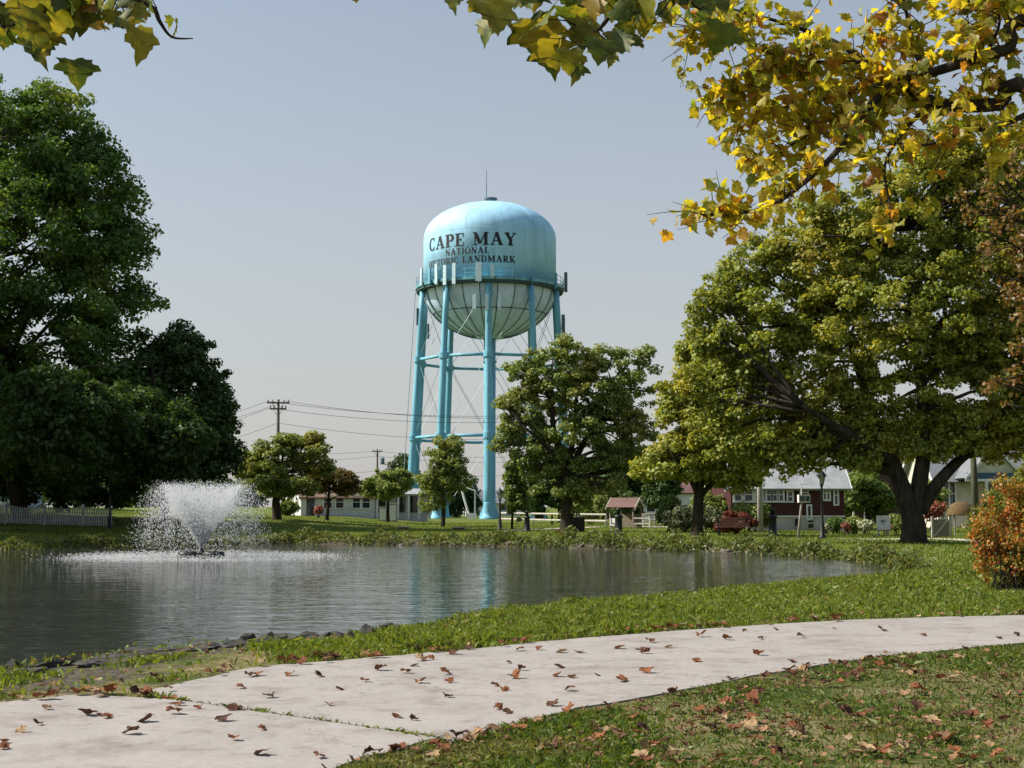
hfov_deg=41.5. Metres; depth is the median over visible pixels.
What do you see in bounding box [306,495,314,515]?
door
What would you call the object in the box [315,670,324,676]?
fallen leaf
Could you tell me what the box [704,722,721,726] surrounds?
fallen leaf
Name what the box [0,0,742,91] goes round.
plane tree
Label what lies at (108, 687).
fallen leaf
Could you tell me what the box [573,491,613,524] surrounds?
shrub
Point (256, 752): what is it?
fallen leaf
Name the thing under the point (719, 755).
fallen leaf
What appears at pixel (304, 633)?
rock
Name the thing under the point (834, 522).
shrub
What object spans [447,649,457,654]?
fallen leaf
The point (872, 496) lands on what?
garden tree
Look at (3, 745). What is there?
fallen leaf
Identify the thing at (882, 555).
bank weeds
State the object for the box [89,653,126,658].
rock
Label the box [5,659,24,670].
rock
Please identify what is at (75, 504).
background tree
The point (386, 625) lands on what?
rock
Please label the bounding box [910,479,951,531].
shrub
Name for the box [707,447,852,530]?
house
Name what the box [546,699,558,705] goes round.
fallen leaf
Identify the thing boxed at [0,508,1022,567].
grass
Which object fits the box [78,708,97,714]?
fallen leaf
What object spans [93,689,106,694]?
fallen leaf
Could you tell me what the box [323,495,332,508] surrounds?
window
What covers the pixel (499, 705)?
fallen leaf
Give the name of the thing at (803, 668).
fallen leaf
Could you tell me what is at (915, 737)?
fallen leaf
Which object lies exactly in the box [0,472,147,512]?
hedge
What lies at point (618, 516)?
bollard
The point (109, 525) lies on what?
street lamp
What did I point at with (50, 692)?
fallen leaf
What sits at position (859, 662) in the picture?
fallen leaf
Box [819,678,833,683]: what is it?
fallen leaf
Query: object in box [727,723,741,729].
fallen leaf
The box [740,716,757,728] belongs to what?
fallen leaf
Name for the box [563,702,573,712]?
fallen leaf
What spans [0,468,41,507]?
house
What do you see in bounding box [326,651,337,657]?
fallen leaf
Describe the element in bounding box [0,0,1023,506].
sky
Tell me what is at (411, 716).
fallen leaf
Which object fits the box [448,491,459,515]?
evergreen shrub
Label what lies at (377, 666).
fallen leaf
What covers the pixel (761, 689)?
fallen leaf
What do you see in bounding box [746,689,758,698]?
fallen leaf
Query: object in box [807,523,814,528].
basement window
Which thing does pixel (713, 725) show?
fallen leaf
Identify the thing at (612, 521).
sign
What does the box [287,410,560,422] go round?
power line
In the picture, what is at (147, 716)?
fallen leaf
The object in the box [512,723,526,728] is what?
fallen leaf
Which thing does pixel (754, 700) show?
fallen leaf
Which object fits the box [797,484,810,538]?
signpost
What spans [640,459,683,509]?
evergreen tree
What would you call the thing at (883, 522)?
sign
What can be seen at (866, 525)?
flower bush
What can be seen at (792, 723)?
fallen leaf
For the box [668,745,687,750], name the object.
fallen leaf
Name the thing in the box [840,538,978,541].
footpath
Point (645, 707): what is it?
fallen leaf
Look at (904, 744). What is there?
fallen leaf
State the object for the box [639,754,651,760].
fallen leaf
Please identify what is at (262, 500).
background tree
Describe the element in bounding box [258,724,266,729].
fallen leaf
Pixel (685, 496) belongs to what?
house
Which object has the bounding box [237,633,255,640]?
rock
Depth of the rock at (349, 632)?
18.15 m
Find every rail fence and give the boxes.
[501,512,606,526]
[642,513,661,526]
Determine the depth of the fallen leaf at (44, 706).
10.70 m
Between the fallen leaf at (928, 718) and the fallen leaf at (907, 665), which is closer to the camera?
the fallen leaf at (928, 718)
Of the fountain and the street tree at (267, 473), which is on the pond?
the fountain
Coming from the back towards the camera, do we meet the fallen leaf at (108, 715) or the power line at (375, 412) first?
the power line at (375, 412)
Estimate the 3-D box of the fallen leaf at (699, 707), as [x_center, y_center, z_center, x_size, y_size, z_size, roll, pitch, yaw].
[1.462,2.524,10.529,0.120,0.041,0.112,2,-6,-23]
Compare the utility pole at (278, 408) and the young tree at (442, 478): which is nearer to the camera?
the young tree at (442, 478)
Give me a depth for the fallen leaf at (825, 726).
9.61 m
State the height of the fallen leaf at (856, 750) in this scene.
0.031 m
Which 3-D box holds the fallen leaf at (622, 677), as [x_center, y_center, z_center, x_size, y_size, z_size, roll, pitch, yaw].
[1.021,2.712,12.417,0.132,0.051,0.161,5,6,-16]
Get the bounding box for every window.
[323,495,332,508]
[335,495,344,508]
[351,495,360,508]
[361,499,370,508]
[646,505,655,512]
[733,490,742,500]
[743,490,753,500]
[754,490,763,500]
[765,490,770,500]
[771,490,778,500]
[779,490,784,500]
[786,490,793,502]
[794,518,798,526]
[799,490,808,494]
[806,504,811,519]
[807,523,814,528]
[823,490,830,500]
[833,490,838,505]
[942,483,956,506]
[984,483,996,497]
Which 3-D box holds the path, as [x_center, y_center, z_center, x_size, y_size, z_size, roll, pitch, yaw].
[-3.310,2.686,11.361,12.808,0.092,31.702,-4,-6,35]
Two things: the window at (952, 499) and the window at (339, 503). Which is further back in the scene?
the window at (339, 503)
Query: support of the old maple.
on the ground at (160, 667)
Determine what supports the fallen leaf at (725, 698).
on the ground at (160, 667)
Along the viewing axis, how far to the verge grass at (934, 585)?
20.10 m
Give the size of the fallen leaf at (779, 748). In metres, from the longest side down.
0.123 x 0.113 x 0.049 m
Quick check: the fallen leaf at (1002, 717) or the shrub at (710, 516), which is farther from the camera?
the shrub at (710, 516)
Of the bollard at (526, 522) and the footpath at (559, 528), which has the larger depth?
the footpath at (559, 528)
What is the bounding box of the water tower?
[404,170,568,518]
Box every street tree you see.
[233,430,336,519]
[306,466,363,519]
[358,467,414,522]
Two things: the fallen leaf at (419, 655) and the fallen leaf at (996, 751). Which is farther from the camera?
the fallen leaf at (419, 655)
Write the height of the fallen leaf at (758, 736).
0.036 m
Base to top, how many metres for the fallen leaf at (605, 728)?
0.089 m
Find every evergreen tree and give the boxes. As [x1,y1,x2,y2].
[520,461,590,522]
[591,431,659,520]
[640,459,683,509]
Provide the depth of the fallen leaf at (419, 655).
14.11 m
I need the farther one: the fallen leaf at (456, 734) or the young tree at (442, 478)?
the young tree at (442, 478)
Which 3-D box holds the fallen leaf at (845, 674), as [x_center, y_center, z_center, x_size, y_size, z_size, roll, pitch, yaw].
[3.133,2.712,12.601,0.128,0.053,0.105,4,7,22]
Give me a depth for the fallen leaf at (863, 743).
8.94 m
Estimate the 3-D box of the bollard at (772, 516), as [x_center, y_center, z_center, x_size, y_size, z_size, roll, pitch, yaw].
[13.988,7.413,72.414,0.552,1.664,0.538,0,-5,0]
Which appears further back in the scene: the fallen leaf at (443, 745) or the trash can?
the trash can
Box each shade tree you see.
[486,332,663,530]
[627,327,764,535]
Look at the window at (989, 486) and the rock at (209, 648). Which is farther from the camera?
the window at (989, 486)
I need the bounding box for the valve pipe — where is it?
[461,487,476,518]
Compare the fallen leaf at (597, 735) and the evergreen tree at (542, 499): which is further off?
the evergreen tree at (542, 499)
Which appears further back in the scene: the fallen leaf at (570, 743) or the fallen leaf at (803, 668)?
the fallen leaf at (803, 668)
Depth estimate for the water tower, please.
171.25 m
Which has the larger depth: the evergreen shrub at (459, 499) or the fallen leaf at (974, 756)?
the evergreen shrub at (459, 499)
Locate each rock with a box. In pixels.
[3,667,49,676]
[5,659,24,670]
[26,659,77,667]
[72,659,111,666]
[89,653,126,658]
[124,647,157,653]
[132,649,161,656]
[157,647,176,651]
[185,646,219,651]
[192,642,219,647]
[219,644,244,647]
[223,640,248,645]
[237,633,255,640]
[253,636,270,641]
[266,632,273,638]
[277,634,286,638]
[300,631,318,637]
[321,631,330,637]
[330,631,344,636]
[346,630,354,636]
[360,624,373,633]
[382,622,393,627]
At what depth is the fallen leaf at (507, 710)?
10.51 m
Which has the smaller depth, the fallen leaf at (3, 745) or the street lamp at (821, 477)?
the fallen leaf at (3, 745)
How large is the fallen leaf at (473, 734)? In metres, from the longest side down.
0.120 x 0.115 x 0.074 m
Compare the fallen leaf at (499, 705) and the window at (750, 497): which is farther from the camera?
the window at (750, 497)
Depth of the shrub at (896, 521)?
74.48 m
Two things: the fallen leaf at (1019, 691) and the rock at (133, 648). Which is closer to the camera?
the fallen leaf at (1019, 691)
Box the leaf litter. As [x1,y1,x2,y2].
[8,578,1023,767]
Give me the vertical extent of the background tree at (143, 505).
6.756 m
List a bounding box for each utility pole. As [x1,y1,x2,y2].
[267,399,288,460]
[372,449,384,473]
[757,487,763,532]
[970,458,978,516]
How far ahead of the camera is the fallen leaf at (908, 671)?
12.83 m
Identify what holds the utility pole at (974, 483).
on the ground at (160, 667)
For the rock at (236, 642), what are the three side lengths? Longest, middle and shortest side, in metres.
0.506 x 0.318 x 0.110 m
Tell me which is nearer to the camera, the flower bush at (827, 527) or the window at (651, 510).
the flower bush at (827, 527)
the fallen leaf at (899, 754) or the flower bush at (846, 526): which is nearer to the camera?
the fallen leaf at (899, 754)
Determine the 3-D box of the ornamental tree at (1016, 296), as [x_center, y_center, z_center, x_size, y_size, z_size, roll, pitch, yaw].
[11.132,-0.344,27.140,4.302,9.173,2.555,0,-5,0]
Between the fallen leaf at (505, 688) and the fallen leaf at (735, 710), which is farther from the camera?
the fallen leaf at (505, 688)
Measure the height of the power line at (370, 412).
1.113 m
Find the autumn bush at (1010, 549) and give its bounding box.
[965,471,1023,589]
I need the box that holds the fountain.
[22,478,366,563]
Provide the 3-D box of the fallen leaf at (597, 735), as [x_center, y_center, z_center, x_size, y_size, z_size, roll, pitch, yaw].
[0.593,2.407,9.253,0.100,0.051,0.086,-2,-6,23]
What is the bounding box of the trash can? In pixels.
[574,517,584,531]
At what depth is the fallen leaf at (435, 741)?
8.96 m
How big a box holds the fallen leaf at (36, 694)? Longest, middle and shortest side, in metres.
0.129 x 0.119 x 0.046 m
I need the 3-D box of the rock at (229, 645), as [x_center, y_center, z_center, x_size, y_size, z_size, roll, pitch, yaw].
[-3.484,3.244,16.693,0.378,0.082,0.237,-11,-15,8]
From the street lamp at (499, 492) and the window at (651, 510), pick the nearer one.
the street lamp at (499, 492)
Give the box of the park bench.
[715,517,750,534]
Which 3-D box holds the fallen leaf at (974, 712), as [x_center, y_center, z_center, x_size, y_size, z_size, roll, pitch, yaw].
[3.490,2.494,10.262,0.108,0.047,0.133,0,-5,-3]
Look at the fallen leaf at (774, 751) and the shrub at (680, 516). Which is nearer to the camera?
the fallen leaf at (774, 751)
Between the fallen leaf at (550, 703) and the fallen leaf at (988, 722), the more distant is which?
the fallen leaf at (550, 703)
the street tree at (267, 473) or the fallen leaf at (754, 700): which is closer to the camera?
the fallen leaf at (754, 700)
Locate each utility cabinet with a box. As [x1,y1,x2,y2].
[379,507,385,520]
[386,503,397,521]
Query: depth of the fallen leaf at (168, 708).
10.49 m
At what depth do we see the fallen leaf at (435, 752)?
8.57 m
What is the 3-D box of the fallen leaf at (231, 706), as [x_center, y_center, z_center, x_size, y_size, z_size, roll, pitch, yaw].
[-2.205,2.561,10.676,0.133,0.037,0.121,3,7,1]
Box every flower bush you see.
[824,523,831,533]
[840,521,851,534]
[856,518,873,534]
[923,501,947,521]
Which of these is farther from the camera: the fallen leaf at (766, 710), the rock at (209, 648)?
the rock at (209, 648)
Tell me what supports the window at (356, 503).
in the house at (357, 505)
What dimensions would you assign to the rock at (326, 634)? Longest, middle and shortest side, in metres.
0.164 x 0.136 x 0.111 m
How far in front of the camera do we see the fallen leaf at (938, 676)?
12.47 m
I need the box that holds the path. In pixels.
[0,615,1023,767]
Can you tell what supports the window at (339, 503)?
in the house at (357, 505)
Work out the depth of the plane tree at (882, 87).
10.97 m
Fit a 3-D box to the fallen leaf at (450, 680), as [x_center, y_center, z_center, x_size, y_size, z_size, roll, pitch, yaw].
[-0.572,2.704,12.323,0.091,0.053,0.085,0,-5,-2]
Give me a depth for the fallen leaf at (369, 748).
8.62 m
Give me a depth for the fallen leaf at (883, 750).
8.67 m
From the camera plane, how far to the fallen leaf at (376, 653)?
14.40 m
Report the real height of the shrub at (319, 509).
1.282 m
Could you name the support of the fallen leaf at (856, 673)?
on the ground at (160, 667)
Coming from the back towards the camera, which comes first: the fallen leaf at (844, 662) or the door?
the door
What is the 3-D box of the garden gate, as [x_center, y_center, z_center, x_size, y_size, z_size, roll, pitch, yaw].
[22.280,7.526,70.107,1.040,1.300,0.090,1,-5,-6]
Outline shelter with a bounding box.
[606,497,650,527]
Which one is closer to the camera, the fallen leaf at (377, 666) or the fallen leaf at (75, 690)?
the fallen leaf at (75, 690)
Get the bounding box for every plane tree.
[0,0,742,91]
[646,0,1023,259]
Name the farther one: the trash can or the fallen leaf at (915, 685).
the trash can
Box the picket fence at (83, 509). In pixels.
[0,502,113,525]
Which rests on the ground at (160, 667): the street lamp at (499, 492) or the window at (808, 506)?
the street lamp at (499, 492)
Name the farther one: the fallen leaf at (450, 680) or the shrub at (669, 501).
the shrub at (669, 501)
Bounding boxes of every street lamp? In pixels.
[106,477,111,528]
[496,488,503,530]
[816,471,826,538]
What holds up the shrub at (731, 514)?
on the ground at (160, 667)
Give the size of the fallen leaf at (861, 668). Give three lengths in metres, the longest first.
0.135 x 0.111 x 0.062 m
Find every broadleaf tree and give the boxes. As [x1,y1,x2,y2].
[0,73,170,521]
[0,318,247,523]
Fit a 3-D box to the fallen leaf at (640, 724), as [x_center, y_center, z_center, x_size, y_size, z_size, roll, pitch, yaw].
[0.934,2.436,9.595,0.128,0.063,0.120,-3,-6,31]
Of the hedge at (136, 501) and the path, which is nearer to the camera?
the path
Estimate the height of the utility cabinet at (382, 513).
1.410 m
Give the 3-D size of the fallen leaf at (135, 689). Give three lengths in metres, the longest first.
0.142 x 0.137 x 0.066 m
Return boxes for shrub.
[280,500,300,515]
[313,505,323,517]
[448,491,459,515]
[452,481,470,517]
[462,475,482,515]
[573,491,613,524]
[611,491,644,515]
[653,494,681,531]
[661,503,703,532]
[687,490,727,529]
[703,506,724,532]
[713,510,758,533]
[729,500,770,531]
[827,516,842,533]
[842,514,860,533]
[889,513,901,533]
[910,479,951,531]
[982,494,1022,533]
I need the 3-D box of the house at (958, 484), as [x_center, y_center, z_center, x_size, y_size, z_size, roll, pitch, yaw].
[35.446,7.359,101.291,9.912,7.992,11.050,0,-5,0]
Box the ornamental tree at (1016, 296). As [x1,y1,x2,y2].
[945,143,1023,408]
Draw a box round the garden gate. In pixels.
[931,516,950,537]
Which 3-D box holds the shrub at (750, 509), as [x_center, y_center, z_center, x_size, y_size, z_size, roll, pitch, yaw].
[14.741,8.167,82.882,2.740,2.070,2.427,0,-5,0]
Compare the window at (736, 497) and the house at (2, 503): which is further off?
the house at (2, 503)
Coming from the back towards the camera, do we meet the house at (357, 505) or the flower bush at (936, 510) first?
the house at (357, 505)
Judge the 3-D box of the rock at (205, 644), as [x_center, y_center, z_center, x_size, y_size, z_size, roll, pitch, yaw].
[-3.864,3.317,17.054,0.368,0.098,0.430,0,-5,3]
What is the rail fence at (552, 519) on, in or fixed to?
on the ground at (160, 667)
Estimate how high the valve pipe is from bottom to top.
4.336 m
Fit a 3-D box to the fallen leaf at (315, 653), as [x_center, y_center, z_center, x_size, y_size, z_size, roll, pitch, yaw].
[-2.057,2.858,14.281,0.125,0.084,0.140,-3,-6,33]
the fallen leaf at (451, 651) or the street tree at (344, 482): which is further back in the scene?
the street tree at (344, 482)
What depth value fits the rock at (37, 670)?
14.29 m
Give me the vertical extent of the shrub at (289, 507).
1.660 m
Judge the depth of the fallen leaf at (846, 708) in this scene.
10.29 m
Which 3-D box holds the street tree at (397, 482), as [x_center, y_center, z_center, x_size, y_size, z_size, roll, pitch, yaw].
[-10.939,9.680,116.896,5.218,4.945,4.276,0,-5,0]
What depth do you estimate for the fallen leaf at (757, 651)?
14.61 m
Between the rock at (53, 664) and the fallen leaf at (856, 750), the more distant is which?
the rock at (53, 664)
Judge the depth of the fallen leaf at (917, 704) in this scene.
10.67 m
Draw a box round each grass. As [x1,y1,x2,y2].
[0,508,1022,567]
[0,556,1023,699]
[174,695,433,736]
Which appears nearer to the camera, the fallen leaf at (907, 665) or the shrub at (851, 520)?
the fallen leaf at (907, 665)
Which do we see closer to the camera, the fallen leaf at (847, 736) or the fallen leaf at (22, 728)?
the fallen leaf at (847, 736)
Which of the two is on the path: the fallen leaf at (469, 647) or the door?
the fallen leaf at (469, 647)
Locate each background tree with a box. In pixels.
[42,486,98,507]
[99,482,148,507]
[234,479,269,507]
[383,452,421,476]
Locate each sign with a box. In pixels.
[610,518,614,527]
[876,516,889,535]
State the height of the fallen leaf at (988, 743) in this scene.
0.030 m
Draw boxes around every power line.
[270,401,544,415]
[280,423,496,439]
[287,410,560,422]
[289,401,532,417]
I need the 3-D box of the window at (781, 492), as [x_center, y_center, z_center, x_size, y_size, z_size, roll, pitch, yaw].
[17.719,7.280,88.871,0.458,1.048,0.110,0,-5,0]
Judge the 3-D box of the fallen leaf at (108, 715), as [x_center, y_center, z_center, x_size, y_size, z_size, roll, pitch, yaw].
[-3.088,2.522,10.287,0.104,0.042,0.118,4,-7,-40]
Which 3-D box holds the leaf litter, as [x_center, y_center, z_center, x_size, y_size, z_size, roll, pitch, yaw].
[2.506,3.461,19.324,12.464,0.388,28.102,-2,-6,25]
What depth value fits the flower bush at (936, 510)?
73.39 m
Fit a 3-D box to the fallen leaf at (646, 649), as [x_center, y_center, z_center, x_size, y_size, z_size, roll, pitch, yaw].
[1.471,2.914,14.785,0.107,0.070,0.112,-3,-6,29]
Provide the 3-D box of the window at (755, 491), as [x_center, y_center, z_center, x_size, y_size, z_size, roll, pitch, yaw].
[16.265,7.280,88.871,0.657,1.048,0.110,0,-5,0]
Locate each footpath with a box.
[504,526,663,530]
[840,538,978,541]
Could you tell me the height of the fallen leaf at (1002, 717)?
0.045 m
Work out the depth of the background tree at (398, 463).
216.29 m
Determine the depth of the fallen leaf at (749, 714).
10.12 m
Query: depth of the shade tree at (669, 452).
72.17 m
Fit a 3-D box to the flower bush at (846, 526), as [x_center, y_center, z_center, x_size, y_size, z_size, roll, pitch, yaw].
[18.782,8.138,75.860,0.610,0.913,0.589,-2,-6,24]
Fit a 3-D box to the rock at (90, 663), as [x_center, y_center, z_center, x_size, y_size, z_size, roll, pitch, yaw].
[-4.620,3.088,14.883,0.452,0.095,0.299,3,-6,-26]
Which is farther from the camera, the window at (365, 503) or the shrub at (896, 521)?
the window at (365, 503)
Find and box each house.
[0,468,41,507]
[286,489,430,520]
[463,490,521,515]
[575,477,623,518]
[624,482,693,519]
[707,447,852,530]
[844,441,904,523]
[902,451,1023,528]
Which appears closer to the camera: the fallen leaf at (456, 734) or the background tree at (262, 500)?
the fallen leaf at (456, 734)
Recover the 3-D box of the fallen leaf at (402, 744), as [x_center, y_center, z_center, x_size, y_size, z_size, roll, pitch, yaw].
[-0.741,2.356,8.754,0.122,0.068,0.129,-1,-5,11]
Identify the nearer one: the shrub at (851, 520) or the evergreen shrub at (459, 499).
the shrub at (851, 520)
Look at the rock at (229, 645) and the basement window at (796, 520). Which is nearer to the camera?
the rock at (229, 645)
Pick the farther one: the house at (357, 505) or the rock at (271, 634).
the house at (357, 505)
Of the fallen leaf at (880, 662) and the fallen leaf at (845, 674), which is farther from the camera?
the fallen leaf at (880, 662)
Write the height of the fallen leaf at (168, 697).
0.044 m
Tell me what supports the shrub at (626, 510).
on the ground at (160, 667)
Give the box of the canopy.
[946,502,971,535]
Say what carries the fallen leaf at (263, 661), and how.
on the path
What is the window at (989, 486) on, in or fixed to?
in the house at (958, 484)
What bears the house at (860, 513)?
on the ground at (160, 667)
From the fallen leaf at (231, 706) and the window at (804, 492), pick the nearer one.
the fallen leaf at (231, 706)
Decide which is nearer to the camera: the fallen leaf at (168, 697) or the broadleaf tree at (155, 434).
the fallen leaf at (168, 697)
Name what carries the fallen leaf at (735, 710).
on the ground at (160, 667)
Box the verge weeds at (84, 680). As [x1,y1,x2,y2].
[0,572,924,701]
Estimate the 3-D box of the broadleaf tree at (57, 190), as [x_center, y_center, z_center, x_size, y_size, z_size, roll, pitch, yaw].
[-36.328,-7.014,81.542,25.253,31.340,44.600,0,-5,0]
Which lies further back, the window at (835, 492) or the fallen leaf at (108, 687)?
the window at (835, 492)
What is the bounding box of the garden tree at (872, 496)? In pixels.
[844,470,897,520]
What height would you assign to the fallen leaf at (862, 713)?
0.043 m
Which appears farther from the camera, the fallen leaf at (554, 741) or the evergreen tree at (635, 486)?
the evergreen tree at (635, 486)
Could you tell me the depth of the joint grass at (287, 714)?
10.40 m
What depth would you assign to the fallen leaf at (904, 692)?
11.41 m
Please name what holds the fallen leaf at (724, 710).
on the ground at (160, 667)
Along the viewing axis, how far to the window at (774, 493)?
88.88 m
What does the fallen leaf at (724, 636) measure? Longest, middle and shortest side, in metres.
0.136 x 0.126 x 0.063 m
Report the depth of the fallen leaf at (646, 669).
13.06 m
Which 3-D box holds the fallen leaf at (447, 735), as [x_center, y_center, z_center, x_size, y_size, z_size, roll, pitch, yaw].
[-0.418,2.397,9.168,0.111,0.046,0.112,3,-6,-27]
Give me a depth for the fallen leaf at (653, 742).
9.00 m
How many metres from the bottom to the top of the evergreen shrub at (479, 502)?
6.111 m
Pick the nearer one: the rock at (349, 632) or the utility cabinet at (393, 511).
the rock at (349, 632)
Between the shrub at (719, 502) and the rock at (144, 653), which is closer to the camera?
the rock at (144, 653)
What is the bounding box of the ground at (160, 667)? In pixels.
[0,507,1023,767]
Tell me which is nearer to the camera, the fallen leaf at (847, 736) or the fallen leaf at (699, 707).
the fallen leaf at (847, 736)
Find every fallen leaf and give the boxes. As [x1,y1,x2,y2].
[0,742,9,748]
[15,725,25,732]
[32,692,46,697]
[42,689,56,696]
[42,704,51,708]
[69,686,84,693]
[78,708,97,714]
[89,686,101,694]
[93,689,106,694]
[99,712,112,717]
[103,684,117,691]
[122,725,139,733]
[128,685,142,693]
[137,713,152,721]
[162,694,177,698]
[165,706,182,711]
[204,668,213,672]
[215,713,231,721]
[225,703,240,710]
[254,748,269,754]
[256,658,267,664]
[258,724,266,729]
[262,691,273,697]
[296,656,308,663]
[312,650,325,656]
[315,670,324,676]
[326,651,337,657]
[363,745,382,753]
[372,651,381,655]
[374,664,387,669]
[388,742,406,750]
[409,714,418,719]
[414,653,426,660]
[425,748,441,758]
[426,738,440,744]
[437,743,450,748]
[440,667,450,673]
[443,733,457,739]
[444,677,453,682]
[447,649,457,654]
[449,729,467,736]
[463,645,472,649]
[466,726,481,739]
[479,727,491,733]
[493,702,503,709]
[500,686,509,690]
[502,708,513,713]
[508,668,520,678]
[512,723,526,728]
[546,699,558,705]
[547,737,558,747]
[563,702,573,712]
[564,741,578,746]
[592,731,605,738]
[593,720,608,731]
[615,674,627,681]
[629,749,648,757]
[635,721,650,730]
[637,706,650,710]
[638,738,655,749]
[639,667,653,673]
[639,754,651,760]
[641,647,650,652]
[649,740,658,744]
[660,750,678,755]
[667,687,677,691]
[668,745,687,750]
[692,705,708,710]
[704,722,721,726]
[708,723,716,730]
[709,708,725,714]
[713,753,725,757]
[714,705,729,713]
[717,713,727,720]
[718,695,731,702]
[722,634,732,638]
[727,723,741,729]
[731,707,744,712]
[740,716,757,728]
[745,712,759,718]
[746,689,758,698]
[746,735,763,738]
[750,697,759,703]
[753,649,763,654]
[757,687,765,692]
[757,708,771,712]
[767,745,782,752]
[769,742,781,754]
[782,730,795,736]
[787,719,798,726]
[794,723,807,734]
[796,664,809,675]
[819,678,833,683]
[820,723,834,728]
[837,659,849,665]
[838,703,855,715]
[841,671,854,678]
[842,733,852,740]
[845,749,863,752]
[850,670,858,675]
[855,710,866,715]
[856,655,866,664]
[856,665,867,673]
[857,741,867,746]
[862,744,875,752]
[872,742,893,753]
[873,660,884,665]
[887,749,906,756]
[891,738,910,749]
[899,689,911,694]
[902,663,916,668]
[904,668,915,674]
[908,698,925,708]
[908,733,922,742]
[910,682,926,690]
[925,714,940,722]
[935,674,946,678]
[941,733,955,739]
[945,673,958,677]
[947,745,960,751]
[958,709,972,714]
[965,709,980,715]
[968,753,980,758]
[981,718,993,728]
[982,740,994,746]
[991,747,1004,756]
[997,715,1009,719]
[1015,688,1023,694]
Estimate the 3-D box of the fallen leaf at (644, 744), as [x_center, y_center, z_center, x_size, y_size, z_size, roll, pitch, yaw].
[0.881,2.352,8.780,0.124,0.080,0.130,9,-26,-22]
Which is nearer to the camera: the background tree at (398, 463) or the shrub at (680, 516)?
the shrub at (680, 516)
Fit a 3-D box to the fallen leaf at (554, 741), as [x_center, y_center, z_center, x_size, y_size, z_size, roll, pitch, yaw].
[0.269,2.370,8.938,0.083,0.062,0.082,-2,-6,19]
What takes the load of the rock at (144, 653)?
on the ground at (160, 667)
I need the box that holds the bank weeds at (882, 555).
[0,525,927,570]
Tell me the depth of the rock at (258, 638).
17.76 m
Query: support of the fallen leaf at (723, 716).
on the ground at (160, 667)
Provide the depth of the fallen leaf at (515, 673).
12.63 m
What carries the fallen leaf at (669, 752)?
on the ground at (160, 667)
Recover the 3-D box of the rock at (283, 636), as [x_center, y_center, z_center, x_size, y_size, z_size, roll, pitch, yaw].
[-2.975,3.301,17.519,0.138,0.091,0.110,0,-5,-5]
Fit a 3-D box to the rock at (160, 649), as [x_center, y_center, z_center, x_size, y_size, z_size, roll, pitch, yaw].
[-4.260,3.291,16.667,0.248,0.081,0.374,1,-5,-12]
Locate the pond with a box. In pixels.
[0,544,895,669]
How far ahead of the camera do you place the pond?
32.36 m
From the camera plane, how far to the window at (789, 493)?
88.88 m
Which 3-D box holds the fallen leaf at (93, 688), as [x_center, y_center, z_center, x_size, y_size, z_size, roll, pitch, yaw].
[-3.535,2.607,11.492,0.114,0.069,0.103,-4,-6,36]
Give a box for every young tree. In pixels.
[411,434,475,526]
[501,458,535,528]
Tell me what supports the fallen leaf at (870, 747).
on the ground at (160, 667)
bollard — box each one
[523,511,530,531]
[614,507,622,534]
[768,507,777,535]
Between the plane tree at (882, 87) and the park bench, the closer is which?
the plane tree at (882, 87)
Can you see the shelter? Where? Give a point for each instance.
(632, 520)
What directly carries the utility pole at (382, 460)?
on the ground at (160, 667)
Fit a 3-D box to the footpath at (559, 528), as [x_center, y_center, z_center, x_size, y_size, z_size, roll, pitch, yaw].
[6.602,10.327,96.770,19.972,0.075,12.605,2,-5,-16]
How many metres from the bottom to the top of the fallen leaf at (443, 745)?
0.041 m
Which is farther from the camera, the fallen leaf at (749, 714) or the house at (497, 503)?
the house at (497, 503)
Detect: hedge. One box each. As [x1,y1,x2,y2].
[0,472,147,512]
[121,475,263,511]
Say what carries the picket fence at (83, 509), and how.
on the ground at (160, 667)
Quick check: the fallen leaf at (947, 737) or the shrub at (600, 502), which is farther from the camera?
the shrub at (600, 502)
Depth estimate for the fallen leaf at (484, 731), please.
9.42 m
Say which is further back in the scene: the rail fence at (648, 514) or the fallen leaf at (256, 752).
the rail fence at (648, 514)
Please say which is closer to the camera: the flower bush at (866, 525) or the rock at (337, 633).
the rock at (337, 633)
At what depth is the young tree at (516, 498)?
93.23 m
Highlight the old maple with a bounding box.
[671,113,1023,543]

